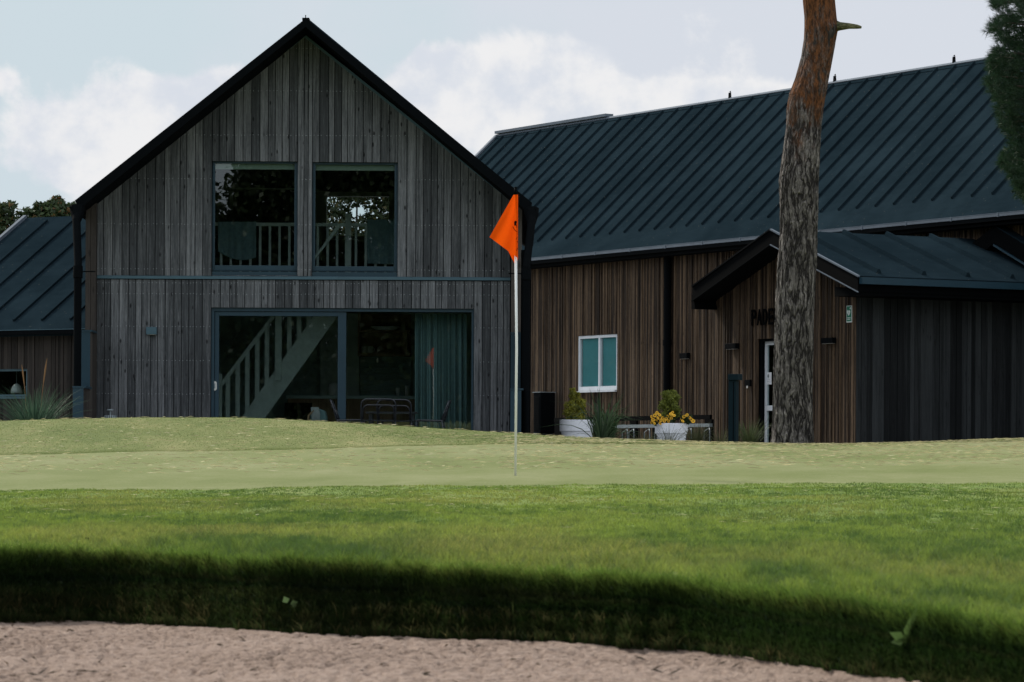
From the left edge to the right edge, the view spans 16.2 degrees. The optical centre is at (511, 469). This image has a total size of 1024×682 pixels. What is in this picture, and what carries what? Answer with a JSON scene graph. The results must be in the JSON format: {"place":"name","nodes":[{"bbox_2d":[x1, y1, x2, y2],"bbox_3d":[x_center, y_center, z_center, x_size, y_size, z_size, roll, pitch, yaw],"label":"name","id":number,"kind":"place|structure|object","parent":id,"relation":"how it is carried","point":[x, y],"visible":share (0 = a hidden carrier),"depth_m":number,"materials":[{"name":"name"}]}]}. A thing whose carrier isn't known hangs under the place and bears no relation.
{"place":"outdoors","nodes":[
{"label":"outdoors","id":0,"kind":"place"},
{"bbox_2d":[0,360,87,420],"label":"ornamental grass","id":1,"kind":"object","parent":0,"point":[31,413],"depth_m":58.03,"materials":[{"name":"green plant"}]},
{"bbox_2d":[328,383,337,395],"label":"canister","id":2,"kind":"object","parent":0,"point":[333,389],"visible":0.9,"depth_m":68.52,"materials":[{"name":"white ceramic"}]},
{"bbox_2d":[330,399,365,423],"bbox_3d":[-2.796,-0.789,61.200,0.614,0.829,0.605,0,0,0],"label":"terrace chair","id":3,"kind":"object","parent":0,"point":[337,418],"visible":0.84,"depth_m":60.92,"materials":[{"name":"grey metal"}]},
{"bbox_2d":[360,398,395,424],"bbox_3d":[-2.257,-0.787,60.485,0.605,0.829,0.614,0,0,-3],"label":"terrace chair","id":4,"kind":"object","parent":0,"point":[361,414],"visible":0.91,"depth_m":60.23,"materials":[{"name":"grey metal"}]},
{"bbox_2d":[366,412,417,426],"bbox_3d":[-2.060,-0.684,61.605,0.880,0.621,0.710,0,0,0],"label":"terrace table","id":5,"kind":"object","parent":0,"point":[371,415],"visible":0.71,"depth_m":61.30,"materials":[{"name":"black metal"}]},
{"bbox_2d":[376,399,412,426],"bbox_3d":[-1.981,-0.785,60.985,0.605,0.829,0.614,0,0,4],"label":"terrace chair","id":6,"kind":"object","parent":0,"point":[410,420],"visible":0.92,"depth_m":60.77,"materials":[{"name":"grey metal"}]},
{"bbox_2d":[415,400,451,428],"bbox_3d":[-1.348,-0.782,61.200,0.614,0.829,0.605,0,0,2],"label":"terrace chair","id":7,"kind":"object","parent":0,"point":[443,418],"visible":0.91,"depth_m":60.94,"materials":[{"name":"grey metal"}]},
{"bbox_2d":[0,620,920,681],"bbox_3d":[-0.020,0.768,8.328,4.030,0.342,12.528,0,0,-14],"label":"bunker sand","id":8,"kind":"structure","parent":0,"point":[157,653],"depth_m":11.95,"materials":[{"name":"beige sand"}]},
{"bbox_2d":[0,536,1023,681],"bbox_3d":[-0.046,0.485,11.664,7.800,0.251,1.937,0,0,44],"label":"grass bank","id":9,"kind":"structure","parent":0,"point":[353,614],"depth_m":13.24,"materials":[{"name":"green plant"}]},
{"bbox_2d":[283,596,297,606],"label":"weed plant","id":10,"kind":"object","parent":9,"relation":"on","point":[286,600],"visible":1,"depth_m":13.22,"materials":[{"name":"green plant"}]},
{"bbox_2d":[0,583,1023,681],"bbox_3d":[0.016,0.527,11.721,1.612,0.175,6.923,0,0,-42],"label":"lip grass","id":11,"kind":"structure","parent":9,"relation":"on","point":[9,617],"depth_m":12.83,"materials":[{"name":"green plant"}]},
{"bbox_2d":[889,606,917,645],"bbox_3d":[1.155,0.454,10.523,0.098,0.124,0.026,0,0,0],"label":"weed plant","id":12,"kind":"object","parent":9,"relation":"on","point":[899,638],"visible":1,"depth_m":10.53,"materials":[{"name":"green plant"}]},
{"bbox_2d":[0,417,1023,454],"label":"lawn","id":13,"kind":"structure","parent":0,"point":[160,445],"depth_m":44.84,"materials":[{"name":"green plant"}]},
{"bbox_2d":[0,199,38,234],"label":"broadleaf tree","id":14,"kind":"object","parent":13,"relation":"on","point":[8,218],"visible":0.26,"depth_m":95.83,"materials":[{"name":"green plant"}]},
{"bbox_2d":[28,194,75,217],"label":"broadleaf tree","id":15,"kind":"object","parent":13,"relation":"on","point":[56,206],"visible":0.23,"depth_m":95.81,"materials":[{"name":"green plant"}]},
{"bbox_2d":[327,197,388,235],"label":"broadleaf tree","id":16,"kind":"object","parent":13,"relation":"on","point":[339,209],"visible":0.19,"depth_m":85.84,"materials":[{"name":"green plant"}]},
{"bbox_2d":[728,374,741,442],"bbox_3d":[3.510,-0.883,56.488,0.180,1.252,0.170,0,0,28],"label":"bollard lamp","id":17,"kind":"object","parent":13,"relation":"on","point":[733,407],"visible":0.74,"depth_m":56.45,"materials":[{"name":"metal"}]},
{"bbox_2d":[771,0,861,443],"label":"pine tree","id":18,"kind":"object","parent":13,"relation":"on","point":[792,413],"visible":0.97,"depth_m":49.78,"materials":[{"name":"brown plant"}]},
{"bbox_2d":[0,441,1023,490],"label":"putting green","id":19,"kind":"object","parent":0,"point":[120,475],"visible":0.89,"depth_m":33.12,"materials":[{"name":"green plant"}]},
{"bbox_2d":[490,187,517,475],"bbox_3d":[-0.071,-1.135,29.997,0.242,2.465,0.136,0,0,0],"label":"flagstick","id":20,"kind":"object","parent":19,"relation":"on","point":[504,233],"visible":0.99,"depth_m":29.97,"materials":[{"name":"fabric"}]},
{"bbox_2d":[0,416,1023,474],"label":"dry clippings","id":21,"kind":"object","parent":19,"relation":"on","point":[729,443],"visible":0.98,"depth_m":40.88,"materials":[{"name":"plant"}]},
{"bbox_2d":[0,483,1023,610],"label":"fairway grass","id":22,"kind":"structure","parent":0,"point":[711,499],"depth_m":22.59,"materials":[{"name":"green plant"}]},
{"bbox_2d":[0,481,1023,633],"bbox_3d":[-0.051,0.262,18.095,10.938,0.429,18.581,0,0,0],"label":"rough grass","id":23,"kind":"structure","parent":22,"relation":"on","point":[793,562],"depth_m":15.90,"materials":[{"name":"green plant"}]},
{"bbox_2d":[0,0,1023,232],"label":"sky","id":24,"kind":"structure","parent":0,"point":[85,85],"materials":[{"name":"white"}]},
{"bbox_2d":[550,390,643,438],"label":"ornamental grass","id":25,"kind":"object","parent":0,"point":[599,430],"depth_m":58.87,"materials":[{"name":"green plant"}]},
{"bbox_2d":[474,55,1023,443],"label":"clubhouse","id":26,"kind":"structure","parent":0,"point":[655,249],"depth_m":76.68,"materials":[{"name":"wood"}]},
{"bbox_2d":[532,392,555,434],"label":"heat pump","id":27,"kind":"object","parent":26,"relation":"attached to","point":[544,412],"visible":0.87,"depth_m":84.64,"materials":[{"name":"black metal"}]},
{"bbox_2d":[577,334,616,392],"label":"window","id":28,"kind":"structure","parent":26,"relation":"in","point":[597,354],"depth_m":83.39,"materials":[{"name":"white paint"}]},
{"bbox_2d":[679,353,689,358],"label":"wall lamp","id":29,"kind":"object","parent":26,"relation":"attached to","point":[684,355],"visible":1,"depth_m":79.91,"materials":[{"name":"black metal"}]},
{"bbox_2d":[725,343,738,349],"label":"wall lamp","id":30,"kind":"object","parent":26,"relation":"attached to","point":[728,346],"visible":1,"depth_m":70.50,"materials":[{"name":"black metal"}]},
{"bbox_2d":[745,380,751,387],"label":"door reader","id":31,"kind":"object","parent":26,"relation":"attached to","point":[748,383],"depth_m":70.06,"materials":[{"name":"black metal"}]},
{"bbox_2d":[751,308,774,325],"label":"wall sign","id":32,"kind":"object","parent":26,"relation":"attached to","point":[768,317],"visible":0.98,"depth_m":69.65,"materials":[{"name":"black metal"}]},
{"bbox_2d":[759,338,773,442],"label":"door","id":33,"kind":"structure","parent":26,"relation":"in","point":[764,407],"depth_m":69.86,"materials":[{"name":"white paint"}]},
{"bbox_2d":[767,372,771,383],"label":"paper notice","id":34,"kind":"object","parent":26,"relation":"attached to","point":[769,377],"visible":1,"depth_m":69.78,"materials":[{"name":"grey paper"}]},
{"bbox_2d":[821,337,835,343],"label":"wall lamp","id":35,"kind":"object","parent":26,"relation":"attached to","point":[831,340],"visible":1,"depth_m":67.63,"materials":[{"name":"black metal"}]},
{"bbox_2d":[846,306,851,321],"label":"defibrillator sign","id":36,"kind":"object","parent":26,"relation":"attached to","point":[848,313],"visible":1,"depth_m":67.20,"materials":[{"name":"green plastic"}]},
{"bbox_2d":[979,0,1023,204],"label":"pine tree","id":37,"kind":"object","parent":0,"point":[1004,92],"visible":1,"depth_m":44.61,"materials":[{"name":"green plant"}]},
{"label":"paving","id":38,"kind":"structure","parent":0,"visible":0},
{"bbox_2d":[104,409,116,417],"bbox_3d":[-6.879,-0.719,61.400,0.324,0.642,0.323,0,0,0],"label":"garden light","id":39,"kind":"object","parent":38,"relation":"on","point":[110,415],"visible":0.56,"depth_m":61.34,"materials":[{"name":"metal"}]},
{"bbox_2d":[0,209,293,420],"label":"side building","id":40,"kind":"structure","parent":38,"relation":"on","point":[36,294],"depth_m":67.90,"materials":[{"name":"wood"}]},
{"bbox_2d":[0,369,26,398],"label":"window","id":41,"kind":"structure","parent":40,"relation":"in","point":[8,396],"depth_m":67.07,"materials":[{"name":"grey metal"}]},
{"bbox_2d":[11,371,21,392],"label":"pendant lamp","id":42,"kind":"object","parent":40,"relation":"hanging from","point":[14,389],"visible":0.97,"depth_m":67.53,"materials":[{"name":"white metal"}]},
{"bbox_2d":[69,15,538,433],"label":"timber house","id":43,"kind":"structure","parent":38,"relation":"on","point":[290,131],"depth_m":62.73,"materials":[{"name":"wood"}]},
{"bbox_2d":[146,327,156,334],"bbox_3d":[-6.296,-2.426,62.665,0.182,0.136,0.110,0,0,0],"label":"wall lamp","id":44,"kind":"object","parent":43,"relation":"attached to","point":[151,330],"visible":1,"depth_m":62.61,"materials":[{"name":"grey metal"}]},
{"bbox_2d":[218,222,255,259],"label":"towel","id":45,"kind":"object","parent":43,"relation":"hanging from","point":[237,240],"visible":1,"depth_m":65.34,"materials":[{"name":"teal fabric"}]},
{"bbox_2d":[212,161,297,275],"bbox_3d":[-4.501,-4.392,62.838,1.493,2.022,0.165,0,0,0],"label":"window","id":46,"kind":"structure","parent":43,"relation":"in","point":[218,270],"depth_m":62.79,"materials":[{"name":"blue metal"}]},
{"bbox_2d":[214,311,345,422],"bbox_3d":[-4.073,-1.551,62.823,2.330,2.441,0.085,0,0,0],"label":"sliding door","id":47,"kind":"structure","parent":43,"relation":"in","point":[341,315],"depth_m":62.79,"materials":[{"name":"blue metal"}]},
{"bbox_2d":[307,409,327,421],"bbox_3d":[-3.481,-0.708,64.041,0.396,0.759,0.618,0,0,0],"label":"armchair","id":48,"kind":"object","parent":43,"relation":"on","point":[323,414],"visible":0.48,"depth_m":63.80,"materials":[{"name":"fabric"}]},
{"bbox_2d":[311,407,319,420],"bbox_3d":[-3.489,-0.955,63.750,0.174,0.326,0.040,0,0,0],"label":"fleece","id":49,"kind":"object","parent":48,"relation":"on","point":[315,414],"visible":0.88,"depth_m":63.74,"materials":[{"name":"grey fabric"}]},
{"bbox_2d":[315,191,394,259],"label":"back window","id":50,"kind":"structure","parent":43,"relation":"in","point":[320,202],"depth_m":69.97,"materials":[{"name":"black paint"}]},
{"bbox_2d":[312,162,397,276],"bbox_3d":[-2.750,-4.374,62.838,1.493,2.018,0.165,0,0,0],"label":"window","id":51,"kind":"structure","parent":43,"relation":"in","point":[352,271],"depth_m":62.79,"materials":[{"name":"blue metal"}]},
{"bbox_2d":[367,346,374,352],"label":"mug","id":52,"kind":"object","parent":43,"relation":"on","point":[369,349],"visible":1,"depth_m":68.66,"materials":[{"name":"white ceramic"}]},
{"bbox_2d":[367,219,393,263],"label":"towel","id":53,"kind":"object","parent":43,"relation":"hanging from","point":[380,241],"visible":0.9,"depth_m":65.34,"materials":[{"name":"teal fabric"}]},
{"bbox_2d":[370,326,399,329],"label":"serving dish","id":54,"kind":"object","parent":43,"relation":"on","point":[385,327],"visible":1,"depth_m":68.56,"materials":[{"name":"white ceramic"}]},
{"bbox_2d":[405,386,408,395],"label":"drinking glass","id":55,"kind":"object","parent":43,"relation":"on","point":[406,390],"visible":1,"depth_m":68.57,"materials":[{"name":"white glass"}]},
{"bbox_2d":[415,314,466,429],"bbox_3d":[-1.256,-1.544,63.304,0.926,2.417,0.245,0,0,0],"label":"curtain","id":56,"kind":"object","parent":43,"relation":"hanging from","point":[440,361],"visible":0.76,"depth_m":63.31,"materials":[{"name":"teal fabric"}]},
{"bbox_2d":[559,420,592,437],"bbox_3d":[1.124,-0.582,62.000,0.610,0.564,0.610,0,0,0],"label":"planter pot","id":57,"kind":"object","parent":38,"relation":"on","point":[566,429],"visible":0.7,"depth_m":61.74,"materials":[{"name":"white plastic"}]},
{"bbox_2d":[562,387,586,419],"bbox_3d":[1.083,-1.107,62.016,0.413,0.638,0.364,0,0,-16],"label":"potted shrub","id":58,"kind":"object","parent":57,"relation":"on","point":[569,409],"visible":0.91,"depth_m":61.95,"materials":[{"name":"green plant"}]},
{"bbox_2d":[554,415,713,441],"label":"bench","id":59,"kind":"object","parent":38,"relation":"on","point":[633,420],"visible":0.47,"depth_m":79.83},
{"bbox_2d":[624,430,661,439],"bbox_3d":[2.267,-0.489,59.936,1.220,0.406,1.119,0,0,-34],"label":"grass tuft","id":60,"kind":"object","parent":38,"relation":"on","point":[645,436],"visible":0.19,"depth_m":60.07,"materials":[{"name":"green plant"}]},
{"bbox_2d":[617,423,712,441],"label":"bench","id":61,"kind":"object","parent":38,"relation":"on","point":[648,426],"visible":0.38,"depth_m":78.17,"materials":[{"name":"metal"}]},
{"bbox_2d":[643,422,695,440],"bbox_3d":[2.522,-0.535,57.549,1.037,0.500,0.986,0,0,-33],"label":"grass tuft","id":62,"kind":"object","parent":38,"relation":"on","point":[671,437],"visible":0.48,"depth_m":57.44,"materials":[{"name":"green plant"}]},
{"bbox_2d":[655,423,687,440],"bbox_3d":[2.731,-0.544,61.500,0.567,0.506,0.567,0,0,0],"label":"planter pot","id":63,"kind":"object","parent":38,"relation":"on","point":[674,427],"visible":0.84,"depth_m":61.27,"materials":[{"name":"white plastic"}]},
{"bbox_2d":[657,389,681,421],"bbox_3d":[2.701,-1.068,61.484,0.438,0.661,0.398,0,0,0],"label":"potted shrub","id":64,"kind":"object","parent":63,"relation":"on","point":[667,404],"visible":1,"depth_m":61.44,"materials":[{"name":"green plant"}]},
{"bbox_2d":[650,411,694,425],"bbox_3d":[2.743,-0.869,61.377,0.768,0.279,0.360,0,0,0],"label":"flowering plant","id":65,"kind":"object","parent":63,"relation":"in","point":[687,418],"visible":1,"depth_m":61.27,"materials":[{"name":"yellow plant"}]},
{"bbox_2d":[678,422,709,441],"bbox_3d":[3.081,-0.559,59.998,0.675,0.554,0.785,0,0,0],"label":"grass tuft","id":66,"kind":"object","parent":38,"relation":"on","point":[697,437],"visible":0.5,"depth_m":59.92,"materials":[{"name":"green plant"}]},
{"bbox_2d":[702,428,727,441],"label":"grass tuft","id":67,"kind":"object","parent":38,"relation":"on","point":[719,439],"visible":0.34,"depth_m":57.95,"materials":[{"name":"green plant"}]},
{"bbox_2d":[739,417,770,442],"bbox_3d":[3.953,-0.610,59.517,0.930,0.664,0.901,0,0,0],"label":"grass tuft","id":68,"kind":"object","parent":38,"relation":"on","point":[751,437],"visible":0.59,"depth_m":59.44,"materials":[{"name":"green plant"}]}
]}

